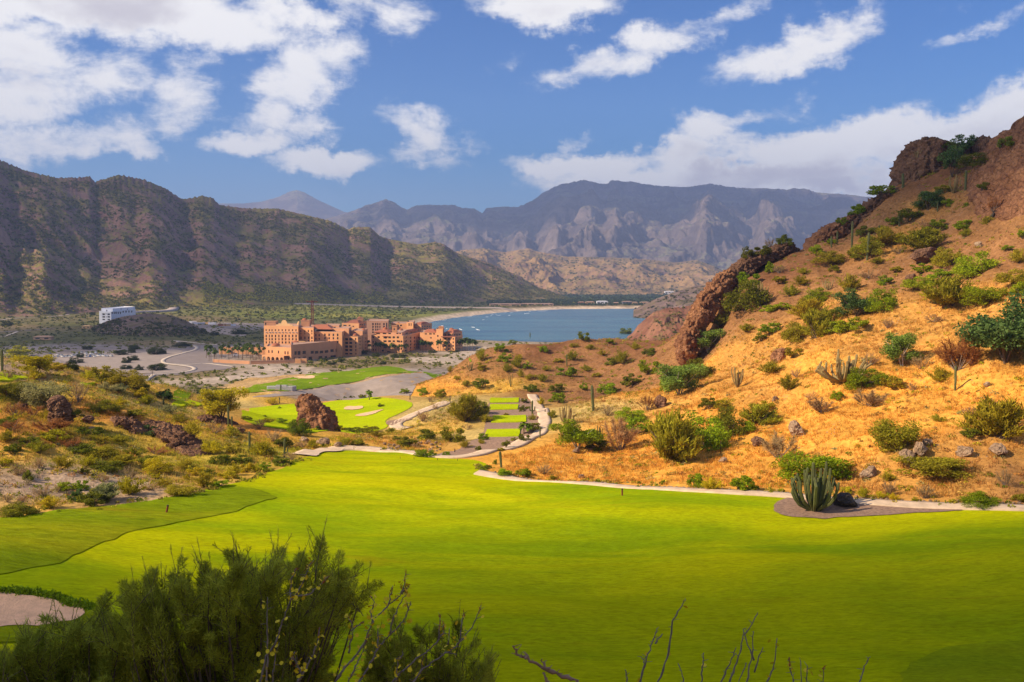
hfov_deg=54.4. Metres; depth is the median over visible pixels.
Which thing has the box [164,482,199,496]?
shrub
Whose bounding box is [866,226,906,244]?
shrub
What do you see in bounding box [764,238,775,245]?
dry bush
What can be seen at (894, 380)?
shrub
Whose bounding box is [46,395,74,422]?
standing rock
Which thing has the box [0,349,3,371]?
column cactus
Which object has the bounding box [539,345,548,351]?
shrub
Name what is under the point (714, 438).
shrub
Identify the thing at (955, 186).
organ pipe cactus
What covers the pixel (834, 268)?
shrub
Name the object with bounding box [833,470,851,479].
shrub
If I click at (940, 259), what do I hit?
shrub
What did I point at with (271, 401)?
shrub
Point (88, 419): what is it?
boulder
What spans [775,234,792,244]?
shrub
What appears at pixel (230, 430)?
shrub
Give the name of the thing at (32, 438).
shrub
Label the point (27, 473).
shrub
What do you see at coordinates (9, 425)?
dry bush
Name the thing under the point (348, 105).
sky
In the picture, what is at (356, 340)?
hotel building
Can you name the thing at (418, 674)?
leafless shrub
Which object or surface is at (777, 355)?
boulder
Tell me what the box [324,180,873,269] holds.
mountain
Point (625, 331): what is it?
shrub
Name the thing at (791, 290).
shrub
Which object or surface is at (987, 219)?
shrub
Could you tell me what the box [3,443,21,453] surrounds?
shrub
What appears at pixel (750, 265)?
rock outcrop
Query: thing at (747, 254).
shrub
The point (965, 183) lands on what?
column cactus
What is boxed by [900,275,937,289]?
shrub
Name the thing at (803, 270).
shrub
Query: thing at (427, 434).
shrub
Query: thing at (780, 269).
dry bush
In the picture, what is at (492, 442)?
gravel bed
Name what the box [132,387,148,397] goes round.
shrub
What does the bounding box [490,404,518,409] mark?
tee box
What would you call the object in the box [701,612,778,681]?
leafless shrub
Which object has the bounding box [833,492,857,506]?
boulder
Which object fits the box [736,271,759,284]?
shrub
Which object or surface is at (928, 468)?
shrub
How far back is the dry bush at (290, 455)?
236.56 m
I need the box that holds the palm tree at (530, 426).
[526,423,532,433]
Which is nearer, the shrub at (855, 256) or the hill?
the shrub at (855, 256)
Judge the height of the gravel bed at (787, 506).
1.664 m
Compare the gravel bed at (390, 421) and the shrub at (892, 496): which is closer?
the shrub at (892, 496)
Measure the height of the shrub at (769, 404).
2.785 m
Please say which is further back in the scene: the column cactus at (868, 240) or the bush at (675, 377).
the column cactus at (868, 240)
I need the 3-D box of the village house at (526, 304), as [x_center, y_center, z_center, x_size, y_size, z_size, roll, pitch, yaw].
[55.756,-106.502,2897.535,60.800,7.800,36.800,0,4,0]
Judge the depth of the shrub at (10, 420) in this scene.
212.38 m
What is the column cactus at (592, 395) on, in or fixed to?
on the hillside
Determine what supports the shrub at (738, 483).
on the hillside
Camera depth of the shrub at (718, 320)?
389.16 m
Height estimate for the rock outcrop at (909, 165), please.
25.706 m
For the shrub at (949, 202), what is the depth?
390.62 m
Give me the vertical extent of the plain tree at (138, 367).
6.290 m
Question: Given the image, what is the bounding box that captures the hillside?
[0,155,1023,516]
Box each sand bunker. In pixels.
[0,592,84,625]
[290,375,314,377]
[344,406,362,409]
[355,409,382,415]
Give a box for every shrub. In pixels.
[0,381,32,399]
[0,416,16,425]
[0,430,21,440]
[0,458,14,465]
[0,501,40,517]
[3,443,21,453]
[4,345,30,356]
[15,380,71,408]
[17,436,40,446]
[21,369,43,378]
[22,470,33,479]
[24,441,53,453]
[35,409,48,418]
[36,494,66,507]
[38,429,72,441]
[48,452,74,469]
[49,362,66,370]
[55,482,77,491]
[67,443,97,453]
[67,488,83,501]
[71,410,85,417]
[74,426,104,435]
[76,480,89,489]
[76,491,109,506]
[78,454,99,465]
[80,370,93,378]
[80,467,90,474]
[81,444,120,457]
[84,481,120,500]
[85,400,124,412]
[87,460,125,471]
[93,436,111,444]
[95,381,118,390]
[106,368,147,387]
[108,453,137,464]
[110,397,129,405]
[110,433,129,443]
[114,383,131,392]
[115,476,147,494]
[122,446,146,455]
[126,409,147,415]
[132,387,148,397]
[133,383,150,390]
[137,455,160,462]
[138,394,157,403]
[140,456,173,474]
[142,424,156,436]
[151,474,161,479]
[153,476,173,485]
[155,389,173,399]
[159,404,183,412]
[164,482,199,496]
[167,414,190,422]
[173,458,201,468]
[181,420,203,435]
[186,467,204,474]
[188,469,216,486]
[192,440,224,453]
[200,468,216,474]
[206,479,228,487]
[207,455,232,463]
[217,471,239,478]
[223,424,239,434]
[225,442,241,452]
[228,462,242,474]
[231,454,252,462]
[241,416,252,419]
[241,462,251,472]
[247,439,275,454]
[249,463,261,471]
[256,557,329,681]
[259,462,271,469]
[261,418,276,422]
[262,449,276,455]
[265,397,278,404]
[272,456,289,465]
[273,437,294,446]
[277,418,286,422]
[286,418,312,435]
[307,439,319,447]
[330,569,411,681]
[337,436,355,444]
[345,427,363,431]
[349,438,364,445]
[359,426,379,432]
[369,430,386,436]
[384,427,395,431]
[392,602,483,681]
[395,438,413,445]
[399,388,409,392]
[400,436,418,447]
[413,449,436,457]
[416,387,427,395]
[416,429,435,439]
[433,389,446,397]
[439,426,465,441]
[446,393,489,421]
[458,440,472,447]
[462,380,470,386]
[471,378,488,387]
[474,348,488,359]
[475,400,490,409]
[477,363,487,370]
[478,433,488,439]
[479,413,493,421]
[494,343,508,351]
[496,353,512,361]
[498,468,512,475]
[502,363,512,371]
[507,340,517,344]
[510,355,524,367]
[512,644,578,681]
[515,468,531,476]
[516,368,524,376]
[518,434,530,440]
[519,405,528,411]
[522,362,532,368]
[523,384,539,391]
[524,422,541,430]
[525,374,536,379]
[527,414,536,419]
[537,373,547,381]
[537,397,544,403]
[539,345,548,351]
[542,365,551,370]
[547,410,556,417]
[548,384,564,391]
[548,392,565,402]
[552,358,563,362]
[555,367,576,375]
[563,350,582,360]
[569,343,578,346]
[577,331,589,339]
[579,382,587,389]
[580,365,591,370]
[585,344,594,349]
[585,439,608,451]
[591,372,600,376]
[596,382,616,394]
[598,350,608,354]
[604,357,617,364]
[612,349,634,363]
[614,406,646,420]
[619,328,631,333]
[620,373,641,385]
[623,417,652,431]
[625,598,687,681]
[627,342,641,349]
[637,359,660,373]
[641,348,655,355]
[645,408,702,461]
[655,417,705,458]
[682,410,731,451]
[683,358,714,380]
[686,473,703,486]
[697,397,716,409]
[701,477,728,488]
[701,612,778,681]
[712,313,728,326]
[713,399,731,408]
[713,405,746,436]
[721,279,772,311]
[729,475,757,490]
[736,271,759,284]
[736,402,783,425]
[739,323,754,331]
[741,246,753,259]
[742,421,755,432]
[752,245,771,255]
[752,332,766,341]
[755,359,785,372]
[757,322,782,332]
[758,400,775,407]
[759,305,776,311]
[764,261,773,272]
[772,276,787,283]
[773,302,791,309]
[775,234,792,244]
[775,449,850,486]
[777,284,801,296]
[778,372,800,389]
[780,321,807,342]
[785,296,825,316]
[785,347,803,356]
[786,656,825,681]
[790,275,811,284]
[795,306,837,338]
[798,268,811,274]
[801,287,831,301]
[808,244,826,253]
[809,250,845,262]
[823,320,850,333]
[824,307,850,317]
[828,265,838,270]
[829,391,844,399]
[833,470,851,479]
[835,217,848,224]
[836,273,862,291]
[840,460,854,469]
[840,486,852,493]
[843,367,889,389]
[846,316,868,330]
[847,203,865,215]
[849,254,864,259]
[850,235,884,254]
[854,486,872,497]
[855,225,876,235]
[857,656,870,681]
[864,288,898,311]
[866,185,895,194]
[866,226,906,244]
[867,418,921,451]
[868,256,883,263]
[874,491,886,497]
[876,275,893,284]
[878,471,896,481]
[879,375,906,388]
[885,217,897,224]
[888,493,900,499]
[889,454,974,479]
[890,208,922,222]
[890,266,903,271]
[892,225,949,249]
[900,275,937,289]
[910,263,932,272]
[913,198,927,209]
[916,273,978,305]
[923,364,953,381]
[927,219,947,228]
[928,269,954,277]
[929,246,963,266]
[929,414,947,421]
[934,185,951,191]
[941,141,955,147]
[941,198,953,206]
[949,393,1023,438]
[950,250,1001,276]
[953,219,971,228]
[956,152,988,167]
[956,490,1001,508]
[958,228,972,236]
[959,286,1007,305]
[960,428,980,437]
[976,182,989,188]
[978,214,994,224]
[993,269,1023,283]
[996,136,1014,147]
[1001,245,1014,250]
[1006,248,1023,262]
[1009,281,1023,295]
[1010,493,1023,501]
[1017,229,1023,238]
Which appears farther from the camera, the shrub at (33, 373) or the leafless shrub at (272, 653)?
the shrub at (33, 373)
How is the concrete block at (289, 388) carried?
on the hillside
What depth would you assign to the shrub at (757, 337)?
347.48 m
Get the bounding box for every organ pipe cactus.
[559,404,576,423]
[731,367,743,387]
[753,281,768,303]
[791,461,839,511]
[815,349,872,382]
[822,279,833,289]
[948,174,960,193]
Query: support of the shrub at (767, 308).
on the hillside
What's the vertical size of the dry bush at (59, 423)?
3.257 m
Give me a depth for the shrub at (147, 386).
299.96 m
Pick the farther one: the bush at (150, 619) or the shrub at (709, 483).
the shrub at (709, 483)
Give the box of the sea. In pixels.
[429,308,645,341]
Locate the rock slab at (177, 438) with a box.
[142,419,209,455]
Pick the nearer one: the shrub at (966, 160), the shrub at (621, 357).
the shrub at (966, 160)
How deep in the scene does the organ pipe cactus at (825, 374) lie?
263.47 m
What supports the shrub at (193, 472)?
on the hillside
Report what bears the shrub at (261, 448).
on the hillside
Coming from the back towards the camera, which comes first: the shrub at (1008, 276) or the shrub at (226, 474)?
the shrub at (1008, 276)
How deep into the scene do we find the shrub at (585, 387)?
424.35 m
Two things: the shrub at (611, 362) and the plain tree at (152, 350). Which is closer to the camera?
the shrub at (611, 362)
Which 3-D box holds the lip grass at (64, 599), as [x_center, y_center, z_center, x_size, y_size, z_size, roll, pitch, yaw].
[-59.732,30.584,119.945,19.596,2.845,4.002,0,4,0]
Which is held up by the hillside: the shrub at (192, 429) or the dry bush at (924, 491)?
the dry bush at (924, 491)
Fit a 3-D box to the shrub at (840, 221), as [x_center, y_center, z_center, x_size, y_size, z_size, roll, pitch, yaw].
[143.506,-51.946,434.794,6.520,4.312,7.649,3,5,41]
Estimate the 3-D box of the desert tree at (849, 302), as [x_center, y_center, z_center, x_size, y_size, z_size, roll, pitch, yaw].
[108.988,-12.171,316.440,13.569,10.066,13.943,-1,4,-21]
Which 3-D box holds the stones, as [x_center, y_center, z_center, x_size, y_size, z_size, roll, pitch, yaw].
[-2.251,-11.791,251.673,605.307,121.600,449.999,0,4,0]
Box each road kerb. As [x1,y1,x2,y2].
[114,341,198,379]
[170,363,231,366]
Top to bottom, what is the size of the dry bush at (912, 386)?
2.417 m
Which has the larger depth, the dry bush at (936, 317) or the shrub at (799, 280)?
the shrub at (799, 280)
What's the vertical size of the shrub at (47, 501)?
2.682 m
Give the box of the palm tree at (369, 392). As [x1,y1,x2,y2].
[366,390,372,399]
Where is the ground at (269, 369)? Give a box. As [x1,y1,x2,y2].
[0,294,667,396]
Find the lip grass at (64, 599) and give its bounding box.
[0,584,93,609]
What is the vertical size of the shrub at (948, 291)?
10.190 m
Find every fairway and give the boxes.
[0,450,1023,681]
[173,358,470,401]
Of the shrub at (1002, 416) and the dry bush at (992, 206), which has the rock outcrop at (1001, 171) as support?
the dry bush at (992, 206)
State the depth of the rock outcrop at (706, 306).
385.78 m
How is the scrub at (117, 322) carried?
on the hill
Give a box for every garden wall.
[213,359,249,363]
[219,347,263,353]
[250,360,294,363]
[295,358,300,362]
[301,358,306,362]
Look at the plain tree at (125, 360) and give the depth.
927.78 m
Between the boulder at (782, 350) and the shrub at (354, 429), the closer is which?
the boulder at (782, 350)
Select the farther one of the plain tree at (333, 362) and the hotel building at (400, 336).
the hotel building at (400, 336)
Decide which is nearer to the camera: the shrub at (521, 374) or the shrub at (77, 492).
the shrub at (77, 492)
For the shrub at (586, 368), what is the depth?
466.89 m
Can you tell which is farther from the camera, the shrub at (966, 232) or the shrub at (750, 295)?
the shrub at (750, 295)
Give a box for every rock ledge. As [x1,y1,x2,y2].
[110,415,150,433]
[197,414,238,424]
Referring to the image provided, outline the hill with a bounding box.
[96,313,202,336]
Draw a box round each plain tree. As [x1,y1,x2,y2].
[1,320,13,325]
[63,361,79,369]
[69,357,84,363]
[82,346,93,349]
[113,349,127,354]
[120,365,132,369]
[121,356,131,362]
[128,345,135,352]
[129,355,138,360]
[133,364,143,369]
[146,347,162,354]
[146,363,166,370]
[172,342,192,346]
[209,331,219,335]
[230,329,248,333]
[327,360,336,364]
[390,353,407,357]
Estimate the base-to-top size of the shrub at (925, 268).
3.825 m
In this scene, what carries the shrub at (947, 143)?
on the rock outcrop at (909, 165)
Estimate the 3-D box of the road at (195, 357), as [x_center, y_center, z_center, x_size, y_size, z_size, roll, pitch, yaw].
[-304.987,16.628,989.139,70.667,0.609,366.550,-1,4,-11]
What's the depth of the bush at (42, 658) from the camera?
13.02 m
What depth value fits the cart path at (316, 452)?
257.90 m
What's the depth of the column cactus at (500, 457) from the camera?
232.58 m
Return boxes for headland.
[627,305,690,340]
[633,285,705,317]
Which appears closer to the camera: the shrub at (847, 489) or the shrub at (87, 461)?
the shrub at (847, 489)
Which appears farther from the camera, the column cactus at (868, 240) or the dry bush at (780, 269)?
the dry bush at (780, 269)
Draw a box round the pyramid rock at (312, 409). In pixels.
[295,393,340,431]
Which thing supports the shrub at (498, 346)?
on the hillside
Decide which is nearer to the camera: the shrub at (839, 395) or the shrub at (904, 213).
the shrub at (839, 395)
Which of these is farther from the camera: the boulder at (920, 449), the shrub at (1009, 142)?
the shrub at (1009, 142)
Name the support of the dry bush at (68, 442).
on the hillside
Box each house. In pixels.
[33,336,53,339]
[489,303,520,305]
[521,303,541,305]
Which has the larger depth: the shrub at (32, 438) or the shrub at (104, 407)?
the shrub at (104, 407)
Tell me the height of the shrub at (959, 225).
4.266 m
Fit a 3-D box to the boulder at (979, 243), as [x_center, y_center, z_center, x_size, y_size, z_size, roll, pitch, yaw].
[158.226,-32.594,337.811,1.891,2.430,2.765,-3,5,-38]
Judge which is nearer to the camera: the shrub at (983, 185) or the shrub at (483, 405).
the shrub at (483, 405)
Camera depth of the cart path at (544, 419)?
274.50 m
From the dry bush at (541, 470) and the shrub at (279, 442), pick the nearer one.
the dry bush at (541, 470)
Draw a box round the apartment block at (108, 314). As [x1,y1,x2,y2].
[99,306,135,323]
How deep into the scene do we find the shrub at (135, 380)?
296.27 m
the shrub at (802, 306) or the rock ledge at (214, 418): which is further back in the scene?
the shrub at (802, 306)
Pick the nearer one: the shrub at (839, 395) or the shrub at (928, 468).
the shrub at (928, 468)
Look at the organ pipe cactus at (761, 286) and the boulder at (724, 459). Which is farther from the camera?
the organ pipe cactus at (761, 286)
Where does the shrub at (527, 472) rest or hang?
on the hillside
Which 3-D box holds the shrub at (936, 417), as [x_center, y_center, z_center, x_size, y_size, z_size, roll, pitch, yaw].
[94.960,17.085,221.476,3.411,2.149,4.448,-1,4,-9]
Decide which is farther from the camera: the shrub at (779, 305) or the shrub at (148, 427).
the shrub at (779, 305)
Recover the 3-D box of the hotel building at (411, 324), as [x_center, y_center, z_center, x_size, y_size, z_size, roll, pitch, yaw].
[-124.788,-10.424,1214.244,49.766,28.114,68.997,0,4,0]
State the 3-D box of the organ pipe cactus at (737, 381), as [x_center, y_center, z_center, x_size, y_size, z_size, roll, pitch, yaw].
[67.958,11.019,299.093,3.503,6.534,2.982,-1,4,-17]
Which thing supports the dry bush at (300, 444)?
on the hillside
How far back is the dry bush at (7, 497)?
172.80 m
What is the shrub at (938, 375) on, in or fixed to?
on the hillside
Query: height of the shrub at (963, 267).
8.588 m
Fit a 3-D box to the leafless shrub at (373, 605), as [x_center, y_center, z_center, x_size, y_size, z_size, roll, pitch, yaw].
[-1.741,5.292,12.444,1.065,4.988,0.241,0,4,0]
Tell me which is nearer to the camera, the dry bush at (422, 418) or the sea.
the dry bush at (422, 418)
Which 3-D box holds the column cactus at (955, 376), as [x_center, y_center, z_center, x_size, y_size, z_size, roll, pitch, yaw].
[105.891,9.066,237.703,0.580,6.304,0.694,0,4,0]
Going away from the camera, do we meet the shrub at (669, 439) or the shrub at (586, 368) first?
the shrub at (669, 439)
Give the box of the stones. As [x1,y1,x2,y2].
[66,185,1011,493]
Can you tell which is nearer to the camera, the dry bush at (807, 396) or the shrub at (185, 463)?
the shrub at (185, 463)
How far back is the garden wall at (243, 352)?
1035.22 m
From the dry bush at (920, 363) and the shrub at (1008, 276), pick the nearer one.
the dry bush at (920, 363)
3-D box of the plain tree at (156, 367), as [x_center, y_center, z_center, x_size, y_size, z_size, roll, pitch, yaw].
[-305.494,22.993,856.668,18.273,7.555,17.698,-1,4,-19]
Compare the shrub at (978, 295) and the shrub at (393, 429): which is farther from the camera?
the shrub at (393, 429)
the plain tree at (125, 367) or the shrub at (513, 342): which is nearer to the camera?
the plain tree at (125, 367)
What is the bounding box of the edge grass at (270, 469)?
[0,442,1015,517]
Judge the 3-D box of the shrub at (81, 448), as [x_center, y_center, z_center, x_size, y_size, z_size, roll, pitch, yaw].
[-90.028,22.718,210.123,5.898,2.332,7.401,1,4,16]
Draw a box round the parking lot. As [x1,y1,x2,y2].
[53,350,188,372]
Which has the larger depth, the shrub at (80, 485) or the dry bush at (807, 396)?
the dry bush at (807, 396)
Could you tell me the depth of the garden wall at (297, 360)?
926.77 m
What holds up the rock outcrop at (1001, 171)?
on the hillside
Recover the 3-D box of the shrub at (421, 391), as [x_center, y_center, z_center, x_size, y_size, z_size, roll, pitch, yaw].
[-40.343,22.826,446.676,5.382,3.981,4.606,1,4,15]
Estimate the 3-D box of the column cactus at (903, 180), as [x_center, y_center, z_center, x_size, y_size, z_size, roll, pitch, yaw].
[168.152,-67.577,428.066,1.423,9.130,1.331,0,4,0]
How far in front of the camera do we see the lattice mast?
1139.58 m
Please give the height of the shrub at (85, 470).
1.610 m
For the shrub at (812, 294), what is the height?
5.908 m
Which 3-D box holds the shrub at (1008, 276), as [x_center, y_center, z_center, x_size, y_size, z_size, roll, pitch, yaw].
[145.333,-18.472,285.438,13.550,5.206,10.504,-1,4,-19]
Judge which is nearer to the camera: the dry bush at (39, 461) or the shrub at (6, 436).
the dry bush at (39, 461)
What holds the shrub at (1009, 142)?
on the rock outcrop at (1001, 171)
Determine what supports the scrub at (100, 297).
on the mountain at (113, 252)
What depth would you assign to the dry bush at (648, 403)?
312.91 m
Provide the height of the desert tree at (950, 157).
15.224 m
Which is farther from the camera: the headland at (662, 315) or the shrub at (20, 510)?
the headland at (662, 315)
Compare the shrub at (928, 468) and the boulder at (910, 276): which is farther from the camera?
the boulder at (910, 276)
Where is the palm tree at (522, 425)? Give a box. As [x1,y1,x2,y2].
[519,421,528,433]
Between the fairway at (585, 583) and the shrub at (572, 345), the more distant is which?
the shrub at (572, 345)
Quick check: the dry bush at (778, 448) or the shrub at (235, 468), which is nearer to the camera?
the shrub at (235, 468)
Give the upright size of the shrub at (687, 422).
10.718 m
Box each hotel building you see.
[262,340,344,359]
[264,318,310,354]
[299,324,367,356]
[342,316,388,343]
[371,325,419,352]
[391,320,431,331]
[420,326,462,350]
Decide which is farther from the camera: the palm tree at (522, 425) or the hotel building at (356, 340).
the hotel building at (356, 340)
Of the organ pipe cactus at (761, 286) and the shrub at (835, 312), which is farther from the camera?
the organ pipe cactus at (761, 286)
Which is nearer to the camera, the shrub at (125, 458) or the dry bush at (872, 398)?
the shrub at (125, 458)
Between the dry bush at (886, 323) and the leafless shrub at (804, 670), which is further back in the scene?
the dry bush at (886, 323)
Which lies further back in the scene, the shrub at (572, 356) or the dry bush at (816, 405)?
the shrub at (572, 356)
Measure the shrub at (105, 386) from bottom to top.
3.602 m
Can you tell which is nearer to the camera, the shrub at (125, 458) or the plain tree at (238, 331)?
the shrub at (125, 458)
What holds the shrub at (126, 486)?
on the hillside
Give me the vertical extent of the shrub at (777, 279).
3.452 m
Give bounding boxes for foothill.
[456,248,722,294]
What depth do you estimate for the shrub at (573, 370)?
456.99 m
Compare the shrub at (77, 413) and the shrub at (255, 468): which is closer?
the shrub at (255, 468)
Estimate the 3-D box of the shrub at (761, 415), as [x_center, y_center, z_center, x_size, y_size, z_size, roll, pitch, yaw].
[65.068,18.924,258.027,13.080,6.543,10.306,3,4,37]
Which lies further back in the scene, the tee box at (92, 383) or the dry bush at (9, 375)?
the tee box at (92, 383)
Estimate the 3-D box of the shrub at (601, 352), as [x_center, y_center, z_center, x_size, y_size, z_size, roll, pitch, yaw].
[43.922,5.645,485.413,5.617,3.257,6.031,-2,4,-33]
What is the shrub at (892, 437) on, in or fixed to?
on the hillside
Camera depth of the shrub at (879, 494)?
186.31 m
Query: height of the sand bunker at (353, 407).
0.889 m
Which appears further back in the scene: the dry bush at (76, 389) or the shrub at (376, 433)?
the shrub at (376, 433)
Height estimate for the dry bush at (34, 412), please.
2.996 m
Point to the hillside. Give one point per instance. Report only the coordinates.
(916, 309)
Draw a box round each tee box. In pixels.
[0,372,27,381]
[81,382,95,385]
[172,400,203,407]
[485,429,519,436]
[490,397,518,402]
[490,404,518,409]
[491,415,525,422]
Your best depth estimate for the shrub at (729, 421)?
250.54 m
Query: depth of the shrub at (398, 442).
282.87 m
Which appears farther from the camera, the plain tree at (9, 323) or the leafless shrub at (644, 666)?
the plain tree at (9, 323)
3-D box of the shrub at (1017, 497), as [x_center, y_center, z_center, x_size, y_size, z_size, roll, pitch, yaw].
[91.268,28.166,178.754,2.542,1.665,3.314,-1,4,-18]
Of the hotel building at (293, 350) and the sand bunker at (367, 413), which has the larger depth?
the hotel building at (293, 350)
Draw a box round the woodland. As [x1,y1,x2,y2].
[486,293,666,305]
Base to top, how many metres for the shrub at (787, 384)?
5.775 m
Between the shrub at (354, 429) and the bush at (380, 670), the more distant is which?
the shrub at (354, 429)
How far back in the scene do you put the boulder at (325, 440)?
275.55 m
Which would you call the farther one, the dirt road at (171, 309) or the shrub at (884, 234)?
the dirt road at (171, 309)
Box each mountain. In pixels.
[0,160,551,317]
[218,190,346,218]
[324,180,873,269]
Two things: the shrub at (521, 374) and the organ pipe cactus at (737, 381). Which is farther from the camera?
the shrub at (521, 374)
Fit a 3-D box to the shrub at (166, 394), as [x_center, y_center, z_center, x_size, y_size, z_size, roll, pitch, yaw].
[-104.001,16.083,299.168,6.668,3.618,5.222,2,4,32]
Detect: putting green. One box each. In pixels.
[242,397,412,433]
[900,641,1023,681]
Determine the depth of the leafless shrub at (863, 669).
11.41 m
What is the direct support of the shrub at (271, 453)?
on the hillside
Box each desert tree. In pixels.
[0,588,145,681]
[10,354,56,371]
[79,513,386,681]
[88,365,115,383]
[196,386,249,417]
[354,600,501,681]
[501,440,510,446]
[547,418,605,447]
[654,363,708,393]
[696,329,725,351]
[830,287,878,315]
[879,331,923,365]
[911,189,946,209]
[936,144,964,176]
[950,134,978,153]
[953,289,1023,363]
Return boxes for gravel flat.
[205,328,245,335]
[253,371,434,400]
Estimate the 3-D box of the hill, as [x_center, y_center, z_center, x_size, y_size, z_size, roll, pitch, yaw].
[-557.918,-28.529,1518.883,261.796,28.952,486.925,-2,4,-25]
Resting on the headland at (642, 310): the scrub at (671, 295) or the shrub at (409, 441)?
the scrub at (671, 295)
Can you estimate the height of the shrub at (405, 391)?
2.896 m
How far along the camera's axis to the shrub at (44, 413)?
233.63 m
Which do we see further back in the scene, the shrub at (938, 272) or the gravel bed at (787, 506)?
the shrub at (938, 272)
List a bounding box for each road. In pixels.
[136,303,516,312]
[140,346,230,375]
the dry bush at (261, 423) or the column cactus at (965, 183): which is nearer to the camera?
the dry bush at (261, 423)
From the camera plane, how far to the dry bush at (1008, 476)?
184.83 m
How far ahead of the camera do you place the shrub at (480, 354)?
491.90 m
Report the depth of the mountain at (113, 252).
2864.53 m
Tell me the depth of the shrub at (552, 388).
417.73 m
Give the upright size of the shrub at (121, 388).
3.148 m
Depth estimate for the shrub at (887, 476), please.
193.97 m
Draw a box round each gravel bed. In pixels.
[386,418,412,424]
[439,397,537,454]
[773,497,961,518]
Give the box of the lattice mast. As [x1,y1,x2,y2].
[306,300,317,324]
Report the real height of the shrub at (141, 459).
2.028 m
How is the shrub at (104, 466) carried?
on the hillside
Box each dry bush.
[0,371,14,377]
[0,419,26,430]
[0,494,12,501]
[2,402,29,414]
[8,463,27,474]
[16,496,28,502]
[19,404,46,415]
[30,418,73,431]
[31,485,55,495]
[33,457,44,468]
[58,436,79,446]
[66,381,90,401]
[91,472,110,481]
[118,467,139,477]
[141,482,159,489]
[145,445,171,454]
[202,420,227,433]
[251,419,265,428]
[264,429,282,441]
[282,452,298,459]
[296,441,306,447]
[417,411,428,420]
[536,463,551,473]
[600,404,615,414]
[603,416,641,450]
[636,394,656,410]
[760,432,801,457]
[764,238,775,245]
[772,265,785,273]
[790,367,803,376]
[803,391,815,399]
[806,396,837,412]
[850,389,890,406]
[857,268,878,278]
[858,352,879,364]
[881,320,894,327]
[881,479,897,493]
[889,246,907,253]
[905,383,917,389]
[910,354,934,368]
[916,219,934,226]
[916,485,938,498]
[923,313,947,321]
[927,335,983,370]
[961,406,977,414]
[987,196,1002,212]
[995,468,1014,485]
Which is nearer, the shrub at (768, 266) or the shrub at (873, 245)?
the shrub at (873, 245)
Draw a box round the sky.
[0,0,1023,212]
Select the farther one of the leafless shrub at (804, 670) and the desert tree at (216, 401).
the desert tree at (216, 401)
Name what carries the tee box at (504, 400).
on the hillside
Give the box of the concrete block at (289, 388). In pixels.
[267,385,295,390]
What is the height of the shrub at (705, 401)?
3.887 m
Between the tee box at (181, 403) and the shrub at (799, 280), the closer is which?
the tee box at (181, 403)
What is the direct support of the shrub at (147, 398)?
on the hillside
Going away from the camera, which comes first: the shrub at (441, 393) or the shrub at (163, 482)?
the shrub at (163, 482)
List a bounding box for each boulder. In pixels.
[81,415,94,422]
[235,427,244,432]
[299,436,308,441]
[316,437,329,443]
[334,442,341,446]
[654,395,666,407]
[718,457,726,462]
[751,436,763,446]
[770,350,784,362]
[775,347,786,354]
[788,420,805,435]
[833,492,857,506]
[859,465,876,477]
[898,449,915,460]
[905,273,915,280]
[909,247,939,263]
[913,441,927,455]
[922,438,932,445]
[955,446,973,456]
[974,241,982,246]
[988,443,1007,455]
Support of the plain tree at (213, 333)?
on the ground at (269, 369)
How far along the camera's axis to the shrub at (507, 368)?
461.05 m
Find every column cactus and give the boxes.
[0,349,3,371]
[227,405,228,424]
[248,431,250,451]
[283,439,287,456]
[499,451,501,467]
[529,400,534,413]
[591,385,594,411]
[851,221,853,248]
[866,233,869,259]
[901,173,904,187]
[954,366,956,390]
[964,170,967,190]
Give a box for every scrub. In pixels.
[0,165,582,317]
[0,301,635,399]
[90,313,219,336]
[200,280,384,306]
[459,248,721,294]
[629,306,689,339]
[634,286,704,317]
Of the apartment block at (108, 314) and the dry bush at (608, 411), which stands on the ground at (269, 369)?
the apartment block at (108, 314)
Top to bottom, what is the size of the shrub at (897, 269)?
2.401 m
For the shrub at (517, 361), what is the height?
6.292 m
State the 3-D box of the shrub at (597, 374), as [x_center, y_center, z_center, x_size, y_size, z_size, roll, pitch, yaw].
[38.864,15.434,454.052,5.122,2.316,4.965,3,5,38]
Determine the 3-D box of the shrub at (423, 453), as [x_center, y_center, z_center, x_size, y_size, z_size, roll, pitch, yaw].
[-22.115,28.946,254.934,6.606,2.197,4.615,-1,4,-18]
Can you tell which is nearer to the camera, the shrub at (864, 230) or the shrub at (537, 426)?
the shrub at (537, 426)
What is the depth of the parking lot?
945.42 m
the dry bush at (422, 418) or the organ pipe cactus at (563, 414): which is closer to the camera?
the organ pipe cactus at (563, 414)
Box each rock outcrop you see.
[673,269,736,365]
[726,242,799,289]
[802,215,853,249]
[848,186,901,229]
[888,136,958,187]
[951,134,990,155]
[964,116,1023,220]
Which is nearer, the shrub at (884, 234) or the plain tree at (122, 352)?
the shrub at (884, 234)
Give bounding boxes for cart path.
[292,394,550,457]
[302,447,343,455]
[389,401,451,429]
[474,470,1023,510]
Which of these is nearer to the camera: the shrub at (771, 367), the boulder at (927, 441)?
the boulder at (927, 441)
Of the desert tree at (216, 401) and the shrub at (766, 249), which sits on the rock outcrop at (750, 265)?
the shrub at (766, 249)
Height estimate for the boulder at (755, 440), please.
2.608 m
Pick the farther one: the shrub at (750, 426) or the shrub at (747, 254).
the shrub at (747, 254)
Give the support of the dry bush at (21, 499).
on the hillside

